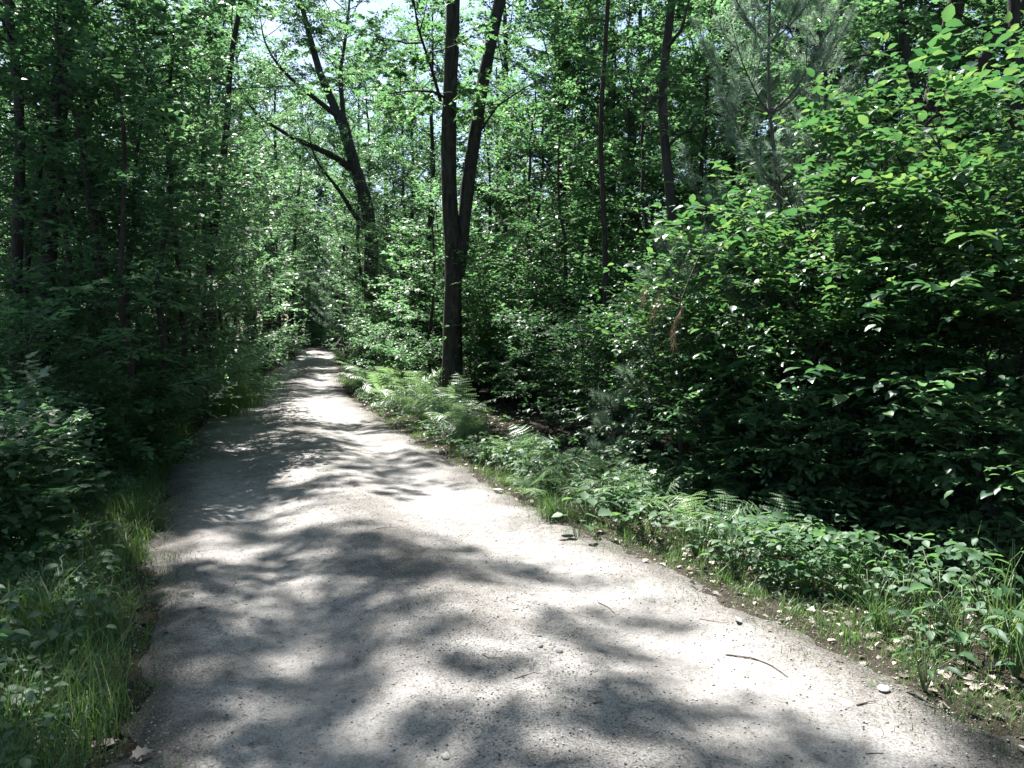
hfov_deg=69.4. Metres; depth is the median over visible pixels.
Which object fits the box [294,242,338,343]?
sapling
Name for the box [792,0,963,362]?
slender tree
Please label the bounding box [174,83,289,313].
broadleaf tree
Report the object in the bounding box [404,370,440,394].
fern
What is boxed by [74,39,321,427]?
sapling
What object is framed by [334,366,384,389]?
fern
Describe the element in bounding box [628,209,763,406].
shrub
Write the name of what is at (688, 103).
oak tree
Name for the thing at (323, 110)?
broadleaf tree
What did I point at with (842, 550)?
leafy plant
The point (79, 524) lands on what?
leafy plant
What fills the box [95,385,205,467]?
shrub
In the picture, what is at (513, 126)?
sapling
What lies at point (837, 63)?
white pine
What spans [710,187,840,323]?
shrub
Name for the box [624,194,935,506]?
hazel shrub
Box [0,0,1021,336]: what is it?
sky
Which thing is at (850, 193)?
sapling
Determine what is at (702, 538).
leafy plant
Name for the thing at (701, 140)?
slender tree
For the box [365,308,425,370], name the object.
shrub
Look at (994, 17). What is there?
oak tree
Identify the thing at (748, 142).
slender tree
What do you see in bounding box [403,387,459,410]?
fern
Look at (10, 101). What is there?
slender tree
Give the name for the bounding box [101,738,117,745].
fallen leaf
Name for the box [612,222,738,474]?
white pine
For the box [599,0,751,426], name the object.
knotty tree
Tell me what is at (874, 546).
leafy plant
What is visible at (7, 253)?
slender tree
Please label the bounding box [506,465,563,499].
fern
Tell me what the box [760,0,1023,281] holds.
broadleaf tree
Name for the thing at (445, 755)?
stone
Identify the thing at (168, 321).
sapling
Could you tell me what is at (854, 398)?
shrub
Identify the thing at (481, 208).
sapling
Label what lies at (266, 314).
sapling
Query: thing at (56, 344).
shrub
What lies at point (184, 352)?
sapling
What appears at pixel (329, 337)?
shrub
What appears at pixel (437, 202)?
oak tree
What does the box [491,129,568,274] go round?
oak tree
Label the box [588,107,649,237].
broadleaf tree
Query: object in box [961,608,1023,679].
leafy plant
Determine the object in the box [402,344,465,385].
shrub
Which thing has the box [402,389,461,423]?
fern
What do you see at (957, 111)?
slender tree
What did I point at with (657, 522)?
leafy plant
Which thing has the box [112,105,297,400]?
sapling
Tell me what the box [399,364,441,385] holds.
fern
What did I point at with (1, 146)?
sapling
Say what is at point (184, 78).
sapling
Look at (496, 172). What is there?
white pine
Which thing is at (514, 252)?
sapling
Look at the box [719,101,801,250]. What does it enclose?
slender tree
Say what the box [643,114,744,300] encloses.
slender tree
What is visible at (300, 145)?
oak tree
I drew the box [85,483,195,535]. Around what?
grass clump
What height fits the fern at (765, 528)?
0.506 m
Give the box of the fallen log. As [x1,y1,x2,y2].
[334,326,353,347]
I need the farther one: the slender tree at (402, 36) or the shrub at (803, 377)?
the slender tree at (402, 36)
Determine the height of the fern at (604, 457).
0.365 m
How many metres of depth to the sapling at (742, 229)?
14.39 m
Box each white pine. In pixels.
[109,105,231,346]
[305,195,360,350]
[329,246,364,361]
[439,100,549,316]
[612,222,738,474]
[673,0,910,438]
[718,0,903,364]
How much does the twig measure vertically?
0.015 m
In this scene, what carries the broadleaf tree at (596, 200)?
on the ground at (874, 663)
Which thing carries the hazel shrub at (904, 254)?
on the ground at (874, 663)
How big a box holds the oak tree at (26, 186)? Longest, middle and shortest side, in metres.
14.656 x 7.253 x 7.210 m
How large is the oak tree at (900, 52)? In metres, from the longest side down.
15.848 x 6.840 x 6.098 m
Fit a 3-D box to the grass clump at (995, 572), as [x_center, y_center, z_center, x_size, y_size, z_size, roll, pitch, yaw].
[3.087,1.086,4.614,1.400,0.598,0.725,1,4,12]
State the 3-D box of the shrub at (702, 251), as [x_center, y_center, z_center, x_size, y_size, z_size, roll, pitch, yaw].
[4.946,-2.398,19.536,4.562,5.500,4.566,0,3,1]
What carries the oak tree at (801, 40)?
on the ground at (874, 663)
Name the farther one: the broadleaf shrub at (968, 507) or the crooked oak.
the crooked oak
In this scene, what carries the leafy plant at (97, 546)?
on the ground at (874, 663)
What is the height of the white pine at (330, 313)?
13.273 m
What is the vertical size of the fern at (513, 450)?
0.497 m
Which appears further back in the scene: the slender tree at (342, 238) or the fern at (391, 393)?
the slender tree at (342, 238)
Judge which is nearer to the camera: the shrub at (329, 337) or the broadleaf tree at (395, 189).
the broadleaf tree at (395, 189)
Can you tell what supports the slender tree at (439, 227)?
on the ground at (874, 663)
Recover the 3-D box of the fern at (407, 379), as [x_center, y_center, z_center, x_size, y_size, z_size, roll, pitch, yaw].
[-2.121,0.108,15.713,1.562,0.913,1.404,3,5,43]
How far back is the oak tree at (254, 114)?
34.52 m
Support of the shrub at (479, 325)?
on the ground at (874, 663)
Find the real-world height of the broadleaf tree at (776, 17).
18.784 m
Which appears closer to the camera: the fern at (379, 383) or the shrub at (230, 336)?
the fern at (379, 383)
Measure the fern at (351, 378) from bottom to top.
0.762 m
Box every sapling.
[0,0,218,456]
[0,0,220,435]
[0,1,229,407]
[0,3,165,383]
[0,8,288,472]
[0,8,319,453]
[0,28,116,401]
[0,34,203,408]
[0,110,204,388]
[0,142,173,352]
[0,172,135,371]
[9,38,266,428]
[25,0,321,438]
[65,140,281,410]
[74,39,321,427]
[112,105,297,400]
[116,147,307,412]
[153,157,299,391]
[193,154,313,374]
[271,250,320,342]
[283,240,338,343]
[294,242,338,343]
[300,258,345,345]
[327,224,384,340]
[342,242,407,362]
[342,267,390,362]
[353,175,484,395]
[385,268,443,374]
[389,202,476,360]
[392,194,485,298]
[394,87,565,386]
[431,55,639,400]
[451,101,651,409]
[478,233,551,392]
[517,130,664,392]
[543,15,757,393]
[620,180,719,367]
[659,0,941,441]
[706,188,786,304]
[799,153,904,396]
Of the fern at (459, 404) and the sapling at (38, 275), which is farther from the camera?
the fern at (459, 404)
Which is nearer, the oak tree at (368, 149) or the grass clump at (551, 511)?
the grass clump at (551, 511)
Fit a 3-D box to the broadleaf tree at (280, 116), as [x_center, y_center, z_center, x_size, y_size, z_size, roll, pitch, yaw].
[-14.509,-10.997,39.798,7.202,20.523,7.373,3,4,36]
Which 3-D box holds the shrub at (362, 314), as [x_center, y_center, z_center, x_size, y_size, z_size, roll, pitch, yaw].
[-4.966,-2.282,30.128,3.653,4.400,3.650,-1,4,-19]
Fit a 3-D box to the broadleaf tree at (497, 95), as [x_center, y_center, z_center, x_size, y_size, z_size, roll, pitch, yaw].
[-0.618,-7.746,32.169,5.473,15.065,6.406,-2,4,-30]
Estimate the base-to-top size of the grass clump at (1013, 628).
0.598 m
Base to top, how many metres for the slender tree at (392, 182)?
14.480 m
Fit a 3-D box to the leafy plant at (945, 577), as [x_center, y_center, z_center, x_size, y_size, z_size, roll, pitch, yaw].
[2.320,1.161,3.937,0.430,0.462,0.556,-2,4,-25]
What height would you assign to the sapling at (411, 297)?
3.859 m
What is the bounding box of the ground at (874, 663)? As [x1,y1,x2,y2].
[0,341,1023,767]
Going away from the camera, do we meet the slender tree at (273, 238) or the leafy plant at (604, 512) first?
the leafy plant at (604, 512)
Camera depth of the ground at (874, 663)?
5.04 m
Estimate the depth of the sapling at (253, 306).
20.62 m
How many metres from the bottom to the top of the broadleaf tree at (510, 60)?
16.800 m
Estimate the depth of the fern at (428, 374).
17.18 m
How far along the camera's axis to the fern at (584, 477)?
7.29 m
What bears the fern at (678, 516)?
on the ground at (874, 663)
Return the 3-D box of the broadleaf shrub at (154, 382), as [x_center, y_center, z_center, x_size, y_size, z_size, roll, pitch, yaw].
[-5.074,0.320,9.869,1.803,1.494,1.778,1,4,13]
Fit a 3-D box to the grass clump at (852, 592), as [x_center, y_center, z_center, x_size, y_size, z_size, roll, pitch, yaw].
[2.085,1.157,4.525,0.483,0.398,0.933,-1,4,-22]
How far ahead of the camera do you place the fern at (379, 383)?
18.34 m
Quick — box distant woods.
[0,189,739,342]
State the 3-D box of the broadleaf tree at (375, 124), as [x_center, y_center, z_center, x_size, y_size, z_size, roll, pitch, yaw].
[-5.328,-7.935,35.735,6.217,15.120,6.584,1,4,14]
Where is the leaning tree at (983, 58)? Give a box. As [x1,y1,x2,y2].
[759,0,1023,428]
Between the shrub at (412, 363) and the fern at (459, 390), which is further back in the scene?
the shrub at (412, 363)
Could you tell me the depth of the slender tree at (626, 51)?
17.67 m
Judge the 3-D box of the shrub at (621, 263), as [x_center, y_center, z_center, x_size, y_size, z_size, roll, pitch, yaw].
[2.416,-1.422,14.040,3.424,4.125,3.422,0,3,4]
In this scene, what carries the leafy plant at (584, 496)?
on the ground at (874, 663)
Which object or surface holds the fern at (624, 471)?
on the ground at (874, 663)
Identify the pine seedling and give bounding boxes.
[581,381,643,459]
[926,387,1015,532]
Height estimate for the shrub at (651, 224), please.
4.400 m
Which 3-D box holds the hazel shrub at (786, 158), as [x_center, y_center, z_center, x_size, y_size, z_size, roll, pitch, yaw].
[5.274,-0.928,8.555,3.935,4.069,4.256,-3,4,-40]
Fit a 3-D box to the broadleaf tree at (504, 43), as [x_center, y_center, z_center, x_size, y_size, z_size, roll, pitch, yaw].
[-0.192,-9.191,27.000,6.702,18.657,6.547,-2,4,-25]
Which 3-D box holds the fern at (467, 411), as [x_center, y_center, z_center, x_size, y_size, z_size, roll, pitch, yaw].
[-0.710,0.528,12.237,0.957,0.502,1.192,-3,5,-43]
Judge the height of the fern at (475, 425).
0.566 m
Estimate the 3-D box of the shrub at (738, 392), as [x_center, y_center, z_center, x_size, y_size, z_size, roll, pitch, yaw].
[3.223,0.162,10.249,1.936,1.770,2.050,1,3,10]
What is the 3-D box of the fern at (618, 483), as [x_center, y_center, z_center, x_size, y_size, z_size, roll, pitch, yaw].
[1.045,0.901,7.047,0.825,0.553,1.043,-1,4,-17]
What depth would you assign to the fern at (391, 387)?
16.97 m
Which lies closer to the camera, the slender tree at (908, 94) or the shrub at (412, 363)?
the shrub at (412, 363)
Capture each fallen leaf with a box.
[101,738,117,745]
[131,745,152,758]
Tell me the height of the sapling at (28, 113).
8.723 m
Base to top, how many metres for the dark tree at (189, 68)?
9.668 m
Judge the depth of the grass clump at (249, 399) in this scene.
17.59 m
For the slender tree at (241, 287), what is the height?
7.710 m
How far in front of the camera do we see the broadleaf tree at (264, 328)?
61.08 m
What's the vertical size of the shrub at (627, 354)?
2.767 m
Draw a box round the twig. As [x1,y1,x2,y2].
[726,654,787,676]
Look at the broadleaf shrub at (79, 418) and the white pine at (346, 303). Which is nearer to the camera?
the broadleaf shrub at (79, 418)
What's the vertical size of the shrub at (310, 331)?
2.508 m
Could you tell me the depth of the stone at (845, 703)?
3.24 m
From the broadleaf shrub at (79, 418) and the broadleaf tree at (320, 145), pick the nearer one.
the broadleaf shrub at (79, 418)
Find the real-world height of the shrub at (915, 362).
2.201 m
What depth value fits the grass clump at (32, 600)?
4.10 m
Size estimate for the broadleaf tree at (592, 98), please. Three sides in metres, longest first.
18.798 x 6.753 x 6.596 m
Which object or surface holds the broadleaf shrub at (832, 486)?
on the ground at (874, 663)
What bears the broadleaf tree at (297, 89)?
on the ground at (874, 663)
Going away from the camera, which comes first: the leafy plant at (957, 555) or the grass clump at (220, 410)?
the leafy plant at (957, 555)
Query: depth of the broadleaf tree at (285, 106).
75.29 m
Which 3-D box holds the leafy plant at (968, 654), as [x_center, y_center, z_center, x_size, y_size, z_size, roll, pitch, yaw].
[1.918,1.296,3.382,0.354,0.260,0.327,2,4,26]
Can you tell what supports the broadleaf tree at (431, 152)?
on the ground at (874, 663)
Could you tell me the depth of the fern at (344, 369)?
25.98 m
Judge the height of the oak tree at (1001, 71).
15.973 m
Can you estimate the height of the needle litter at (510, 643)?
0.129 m
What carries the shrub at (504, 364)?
on the ground at (874, 663)
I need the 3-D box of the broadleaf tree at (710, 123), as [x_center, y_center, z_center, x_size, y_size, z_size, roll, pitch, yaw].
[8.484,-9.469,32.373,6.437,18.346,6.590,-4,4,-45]
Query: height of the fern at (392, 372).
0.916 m
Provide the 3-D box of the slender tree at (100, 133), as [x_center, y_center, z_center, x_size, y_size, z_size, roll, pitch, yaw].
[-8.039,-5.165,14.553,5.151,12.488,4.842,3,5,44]
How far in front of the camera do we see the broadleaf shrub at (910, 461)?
5.16 m
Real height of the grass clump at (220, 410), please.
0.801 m
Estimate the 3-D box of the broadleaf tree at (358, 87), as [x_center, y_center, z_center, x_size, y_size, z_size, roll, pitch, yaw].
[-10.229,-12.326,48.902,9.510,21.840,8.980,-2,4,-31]
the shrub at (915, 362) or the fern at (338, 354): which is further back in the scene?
the fern at (338, 354)
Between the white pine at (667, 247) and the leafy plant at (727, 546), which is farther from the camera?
the white pine at (667, 247)
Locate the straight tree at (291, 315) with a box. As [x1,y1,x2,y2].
[260,133,334,358]
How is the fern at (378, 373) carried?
on the ground at (874, 663)
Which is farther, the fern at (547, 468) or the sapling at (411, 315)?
the sapling at (411, 315)
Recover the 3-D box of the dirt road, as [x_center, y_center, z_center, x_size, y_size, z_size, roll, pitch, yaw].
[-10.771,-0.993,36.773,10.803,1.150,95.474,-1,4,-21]
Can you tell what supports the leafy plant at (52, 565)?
on the ground at (874, 663)
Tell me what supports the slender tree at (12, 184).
on the ground at (874, 663)
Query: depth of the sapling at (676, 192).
18.97 m
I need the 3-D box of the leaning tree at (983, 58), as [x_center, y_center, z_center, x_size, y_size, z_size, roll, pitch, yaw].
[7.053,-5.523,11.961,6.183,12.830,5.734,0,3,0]
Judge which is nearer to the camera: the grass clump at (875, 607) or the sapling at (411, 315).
the grass clump at (875, 607)
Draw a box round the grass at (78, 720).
[0,348,1023,767]
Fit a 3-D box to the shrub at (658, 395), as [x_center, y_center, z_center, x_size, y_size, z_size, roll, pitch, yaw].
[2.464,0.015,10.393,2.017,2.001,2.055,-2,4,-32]
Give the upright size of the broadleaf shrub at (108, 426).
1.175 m
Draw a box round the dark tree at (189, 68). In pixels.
[0,0,229,384]
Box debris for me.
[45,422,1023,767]
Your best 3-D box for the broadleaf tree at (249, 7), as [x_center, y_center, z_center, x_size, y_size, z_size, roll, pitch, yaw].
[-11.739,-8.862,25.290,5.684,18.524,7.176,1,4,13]
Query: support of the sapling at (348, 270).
on the ground at (874, 663)
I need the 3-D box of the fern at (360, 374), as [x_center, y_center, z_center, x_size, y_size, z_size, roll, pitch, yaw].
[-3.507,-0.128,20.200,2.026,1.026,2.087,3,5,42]
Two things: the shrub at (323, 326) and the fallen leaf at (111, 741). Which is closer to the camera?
the fallen leaf at (111, 741)
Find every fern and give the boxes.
[329,348,355,365]
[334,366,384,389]
[335,358,372,375]
[340,361,410,390]
[340,370,373,391]
[344,363,381,369]
[347,358,375,373]
[348,364,404,398]
[357,366,440,393]
[362,365,413,393]
[365,375,441,409]
[369,372,405,395]
[375,368,441,396]
[375,382,449,410]
[377,377,443,420]
[382,370,439,400]
[397,384,474,418]
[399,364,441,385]
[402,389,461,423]
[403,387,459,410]
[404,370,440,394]
[422,372,486,417]
[431,400,496,429]
[432,376,475,404]
[434,408,495,441]
[480,433,523,455]
[484,434,560,466]
[503,442,600,481]
[506,424,560,469]
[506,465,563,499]
[544,450,606,497]
[559,446,636,475]
[568,450,655,507]
[604,459,676,510]
[634,467,690,513]
[639,491,712,537]
[677,489,764,551]
[688,490,824,558]
[785,507,846,547]
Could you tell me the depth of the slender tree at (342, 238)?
35.52 m
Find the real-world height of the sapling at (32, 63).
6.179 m
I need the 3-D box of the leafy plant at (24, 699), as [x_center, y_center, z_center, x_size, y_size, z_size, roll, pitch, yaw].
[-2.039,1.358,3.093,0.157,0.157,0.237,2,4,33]
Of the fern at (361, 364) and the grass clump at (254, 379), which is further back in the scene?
the fern at (361, 364)
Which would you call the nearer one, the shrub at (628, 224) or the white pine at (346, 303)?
the shrub at (628, 224)
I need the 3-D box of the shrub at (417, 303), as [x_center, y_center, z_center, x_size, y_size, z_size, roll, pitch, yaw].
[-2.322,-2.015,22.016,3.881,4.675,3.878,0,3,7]
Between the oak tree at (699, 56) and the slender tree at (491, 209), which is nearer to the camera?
the oak tree at (699, 56)
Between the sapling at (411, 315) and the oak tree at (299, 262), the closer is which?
the sapling at (411, 315)
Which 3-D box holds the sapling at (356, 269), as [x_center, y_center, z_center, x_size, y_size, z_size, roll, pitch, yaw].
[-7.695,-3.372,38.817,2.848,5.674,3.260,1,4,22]
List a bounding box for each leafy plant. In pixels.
[0,545,46,563]
[1,682,55,716]
[5,592,116,664]
[11,561,55,588]
[30,514,81,542]
[40,534,124,600]
[66,577,133,635]
[94,540,131,563]
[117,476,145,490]
[552,512,598,537]
[561,490,621,525]
[575,477,630,516]
[598,496,640,534]
[629,502,685,538]
[667,501,731,557]
[701,514,777,573]
[770,538,837,593]
[823,531,873,570]
[838,549,903,609]
[863,541,943,583]
[863,553,947,622]
[886,546,1004,635]
[889,631,980,692]
[910,583,1023,661]
[918,541,1023,615]
[946,567,1023,640]
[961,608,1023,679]
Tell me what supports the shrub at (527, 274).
on the ground at (874, 663)
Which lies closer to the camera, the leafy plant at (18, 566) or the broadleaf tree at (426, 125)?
the leafy plant at (18, 566)
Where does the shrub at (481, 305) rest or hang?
on the ground at (874, 663)
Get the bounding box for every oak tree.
[0,72,144,321]
[114,62,261,315]
[223,135,312,353]
[263,80,354,341]
[342,81,442,316]
[419,165,472,253]
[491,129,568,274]
[523,0,752,269]
[536,76,676,257]
[598,0,781,250]
[645,43,743,232]
[682,0,961,237]
[691,0,942,249]
[697,0,918,223]
[776,0,1006,217]
[878,0,1023,215]
[884,0,1023,241]
[890,0,1023,347]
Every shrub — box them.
[0,257,104,438]
[0,350,113,556]
[0,354,153,472]
[0,380,111,522]
[9,387,146,480]
[30,298,115,374]
[53,354,204,457]
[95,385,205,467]
[120,341,213,412]
[208,306,248,367]
[299,322,320,345]
[311,309,338,343]
[321,325,342,347]
[338,316,362,363]
[340,314,426,380]
[344,272,406,360]
[345,299,404,368]
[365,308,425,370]
[366,237,476,370]
[370,334,441,390]
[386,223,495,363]
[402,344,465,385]
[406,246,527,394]
[429,225,564,404]
[433,336,467,385]
[462,301,550,401]
[462,310,540,398]
[466,208,602,404]
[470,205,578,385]
[478,283,569,411]
[483,297,633,428]
[515,224,650,408]
[518,300,651,445]
[542,274,750,461]
[551,198,687,408]
[555,200,680,379]
[556,258,822,492]
[600,198,716,358]
[609,324,743,448]
[615,277,662,400]
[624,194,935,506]
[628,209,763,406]
[634,372,839,523]
[637,68,1023,510]
[645,275,756,419]
[648,209,743,320]
[685,342,816,433]
[704,172,997,464]
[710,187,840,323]
[726,383,935,535]
[748,323,864,439]
[756,120,1023,460]
[767,10,1023,522]
[802,330,958,440]
[818,3,1023,498]
[835,382,971,482]
[844,366,1023,565]
[845,414,1023,549]
[872,316,987,401]
[943,332,1023,439]
[976,294,1023,411]
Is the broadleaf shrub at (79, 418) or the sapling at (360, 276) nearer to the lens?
the broadleaf shrub at (79, 418)
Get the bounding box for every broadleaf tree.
[0,0,127,306]
[20,0,260,382]
[37,0,253,359]
[43,1,148,389]
[104,0,266,348]
[115,0,387,405]
[124,0,306,322]
[130,0,275,337]
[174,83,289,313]
[185,0,315,358]
[227,34,334,347]
[242,57,325,337]
[245,129,298,342]
[247,126,314,331]
[258,97,352,339]
[280,90,353,341]
[282,35,424,353]
[287,42,379,342]
[296,133,382,356]
[307,41,436,335]
[312,196,351,342]
[340,0,498,356]
[340,54,443,317]
[375,115,468,301]
[418,0,593,376]
[431,0,676,379]
[456,22,542,289]
[459,0,662,312]
[521,0,713,366]
[569,107,624,305]
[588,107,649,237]
[617,0,852,248]
[647,10,764,258]
[652,0,842,254]
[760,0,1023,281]
[846,0,1020,434]
[907,4,1023,218]
[941,16,1021,270]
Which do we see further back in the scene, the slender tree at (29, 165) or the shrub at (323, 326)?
the shrub at (323, 326)
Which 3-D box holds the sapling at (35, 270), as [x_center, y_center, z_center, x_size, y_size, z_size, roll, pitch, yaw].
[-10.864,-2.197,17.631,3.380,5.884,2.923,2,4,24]
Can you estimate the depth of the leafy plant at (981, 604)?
3.79 m
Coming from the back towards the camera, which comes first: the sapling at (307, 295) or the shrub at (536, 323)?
the sapling at (307, 295)
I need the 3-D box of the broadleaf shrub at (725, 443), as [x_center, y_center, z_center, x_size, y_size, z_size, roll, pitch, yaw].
[2.001,0.627,6.941,1.721,1.511,1.590,0,3,2]
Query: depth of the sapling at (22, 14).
8.87 m
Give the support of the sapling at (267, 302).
on the ground at (874, 663)
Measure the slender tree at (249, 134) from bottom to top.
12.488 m
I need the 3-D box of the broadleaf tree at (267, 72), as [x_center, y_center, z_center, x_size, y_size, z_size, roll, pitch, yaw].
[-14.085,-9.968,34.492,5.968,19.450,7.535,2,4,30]
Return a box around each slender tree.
[0,0,128,376]
[0,0,134,423]
[0,0,166,374]
[0,0,198,368]
[0,0,233,374]
[0,1,179,328]
[0,2,114,359]
[0,60,38,361]
[72,14,235,362]
[83,0,285,373]
[109,0,261,337]
[151,0,292,379]
[197,205,263,357]
[209,136,306,372]
[228,138,315,366]
[229,155,326,359]
[303,123,413,361]
[337,9,487,335]
[359,126,441,308]
[370,100,487,364]
[395,201,443,322]
[469,30,627,384]
[470,169,513,293]
[514,43,647,389]
[521,0,712,353]
[521,67,636,317]
[526,0,720,390]
[527,0,706,420]
[588,44,701,281]
[593,0,829,357]
[637,52,797,296]
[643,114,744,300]
[674,37,799,265]
[685,0,924,365]
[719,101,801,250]
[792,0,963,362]
[867,45,955,213]
[884,0,1022,303]
[928,0,1023,351]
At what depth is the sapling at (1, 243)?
15.33 m
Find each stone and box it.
[440,751,450,759]
[839,698,853,707]
[877,684,889,691]
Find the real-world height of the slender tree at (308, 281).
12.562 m
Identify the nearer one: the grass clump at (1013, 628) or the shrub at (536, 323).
the grass clump at (1013, 628)
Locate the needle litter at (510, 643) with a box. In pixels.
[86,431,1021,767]
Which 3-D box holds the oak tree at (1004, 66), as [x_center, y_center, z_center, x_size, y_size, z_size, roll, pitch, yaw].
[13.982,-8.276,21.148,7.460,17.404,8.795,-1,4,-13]
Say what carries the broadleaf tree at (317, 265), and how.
on the ground at (874, 663)
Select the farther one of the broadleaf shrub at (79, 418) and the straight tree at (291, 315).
the straight tree at (291, 315)
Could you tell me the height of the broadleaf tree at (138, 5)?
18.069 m
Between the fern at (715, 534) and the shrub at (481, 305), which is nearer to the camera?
the fern at (715, 534)
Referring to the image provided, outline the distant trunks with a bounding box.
[70,213,788,339]
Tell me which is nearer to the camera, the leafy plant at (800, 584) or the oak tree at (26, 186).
the leafy plant at (800, 584)
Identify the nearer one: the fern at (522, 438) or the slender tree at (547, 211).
the fern at (522, 438)
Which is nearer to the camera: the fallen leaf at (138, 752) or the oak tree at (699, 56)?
the fallen leaf at (138, 752)
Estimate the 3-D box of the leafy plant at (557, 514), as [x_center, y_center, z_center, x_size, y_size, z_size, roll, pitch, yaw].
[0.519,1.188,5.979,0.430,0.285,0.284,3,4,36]
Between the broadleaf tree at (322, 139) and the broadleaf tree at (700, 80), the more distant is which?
the broadleaf tree at (322, 139)
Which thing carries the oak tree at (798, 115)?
on the ground at (874, 663)
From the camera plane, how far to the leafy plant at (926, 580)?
4.15 m
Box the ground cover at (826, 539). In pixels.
[0,343,1023,767]
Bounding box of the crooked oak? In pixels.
[214,0,412,360]
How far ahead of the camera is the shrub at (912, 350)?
10.46 m
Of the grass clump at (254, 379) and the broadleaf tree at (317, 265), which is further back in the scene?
the broadleaf tree at (317, 265)
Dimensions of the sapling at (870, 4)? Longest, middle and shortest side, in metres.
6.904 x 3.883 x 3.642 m
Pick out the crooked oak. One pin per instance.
(351, 165)
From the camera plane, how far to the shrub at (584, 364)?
10.73 m
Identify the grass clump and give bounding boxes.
[0,553,217,644]
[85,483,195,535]
[188,384,260,419]
[201,365,282,410]
[217,369,287,399]
[510,480,600,523]
[803,537,898,602]
[806,567,950,634]
[924,509,1023,599]
[933,541,1023,669]
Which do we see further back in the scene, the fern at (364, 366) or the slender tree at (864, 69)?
the fern at (364, 366)
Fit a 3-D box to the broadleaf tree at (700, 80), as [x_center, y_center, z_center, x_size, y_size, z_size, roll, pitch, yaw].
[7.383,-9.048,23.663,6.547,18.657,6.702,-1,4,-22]
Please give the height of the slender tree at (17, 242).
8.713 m
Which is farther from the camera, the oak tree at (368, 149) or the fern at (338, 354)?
the oak tree at (368, 149)
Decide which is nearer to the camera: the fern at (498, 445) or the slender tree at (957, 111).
the fern at (498, 445)
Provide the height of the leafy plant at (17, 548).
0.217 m
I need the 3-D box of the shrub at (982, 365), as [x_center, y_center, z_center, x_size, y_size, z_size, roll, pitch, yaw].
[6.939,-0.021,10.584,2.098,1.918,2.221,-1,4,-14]
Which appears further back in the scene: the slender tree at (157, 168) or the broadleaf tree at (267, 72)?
the broadleaf tree at (267, 72)
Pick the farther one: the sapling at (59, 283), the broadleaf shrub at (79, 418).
the sapling at (59, 283)
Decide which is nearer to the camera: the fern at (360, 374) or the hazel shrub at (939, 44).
the hazel shrub at (939, 44)
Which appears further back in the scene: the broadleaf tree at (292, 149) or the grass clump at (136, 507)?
the broadleaf tree at (292, 149)
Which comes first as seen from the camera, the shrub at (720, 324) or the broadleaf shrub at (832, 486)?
the broadleaf shrub at (832, 486)
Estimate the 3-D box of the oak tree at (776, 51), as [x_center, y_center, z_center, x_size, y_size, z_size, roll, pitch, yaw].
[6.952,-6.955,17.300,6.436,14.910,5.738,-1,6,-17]
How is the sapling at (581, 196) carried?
on the ground at (874, 663)
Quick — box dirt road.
[105,349,1023,767]
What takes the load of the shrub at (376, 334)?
on the ground at (874, 663)
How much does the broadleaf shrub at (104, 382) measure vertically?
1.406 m
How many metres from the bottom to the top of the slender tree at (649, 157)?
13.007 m
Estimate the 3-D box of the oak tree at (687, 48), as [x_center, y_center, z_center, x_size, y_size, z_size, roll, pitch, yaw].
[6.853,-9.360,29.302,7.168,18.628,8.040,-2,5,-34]
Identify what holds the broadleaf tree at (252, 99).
on the ground at (874, 663)
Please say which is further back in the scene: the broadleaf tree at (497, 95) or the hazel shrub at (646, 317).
the broadleaf tree at (497, 95)
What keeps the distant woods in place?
on the ground at (874, 663)
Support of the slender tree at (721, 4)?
on the ground at (874, 663)
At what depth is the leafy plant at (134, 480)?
7.47 m
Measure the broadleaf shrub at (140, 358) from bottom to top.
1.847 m
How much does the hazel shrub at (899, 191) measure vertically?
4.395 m
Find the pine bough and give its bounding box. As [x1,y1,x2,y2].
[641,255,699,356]
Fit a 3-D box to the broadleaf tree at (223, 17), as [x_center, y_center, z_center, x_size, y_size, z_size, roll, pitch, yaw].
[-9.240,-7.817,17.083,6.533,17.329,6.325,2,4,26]
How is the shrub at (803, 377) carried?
on the ground at (874, 663)
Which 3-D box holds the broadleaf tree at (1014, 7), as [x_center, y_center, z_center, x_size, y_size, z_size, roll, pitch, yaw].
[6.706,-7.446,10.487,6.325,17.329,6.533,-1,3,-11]
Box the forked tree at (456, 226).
[325,0,559,406]
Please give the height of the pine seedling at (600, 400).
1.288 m
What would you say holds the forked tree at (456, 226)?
on the ground at (874, 663)
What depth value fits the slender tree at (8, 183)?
15.69 m
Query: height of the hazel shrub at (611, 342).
2.504 m
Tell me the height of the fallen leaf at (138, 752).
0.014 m
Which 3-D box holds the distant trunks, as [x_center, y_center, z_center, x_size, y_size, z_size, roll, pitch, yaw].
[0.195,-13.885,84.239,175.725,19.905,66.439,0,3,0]
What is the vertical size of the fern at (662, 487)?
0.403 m
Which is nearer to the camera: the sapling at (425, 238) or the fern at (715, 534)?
the fern at (715, 534)
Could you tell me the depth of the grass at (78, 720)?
3.95 m
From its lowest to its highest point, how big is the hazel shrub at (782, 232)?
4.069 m
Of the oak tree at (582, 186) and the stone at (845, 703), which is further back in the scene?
the oak tree at (582, 186)
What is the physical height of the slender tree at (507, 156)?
10.050 m
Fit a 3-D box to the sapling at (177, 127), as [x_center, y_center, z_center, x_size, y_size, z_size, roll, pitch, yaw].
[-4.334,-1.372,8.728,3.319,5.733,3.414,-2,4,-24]
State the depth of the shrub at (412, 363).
18.33 m
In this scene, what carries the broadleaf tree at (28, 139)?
on the ground at (874, 663)

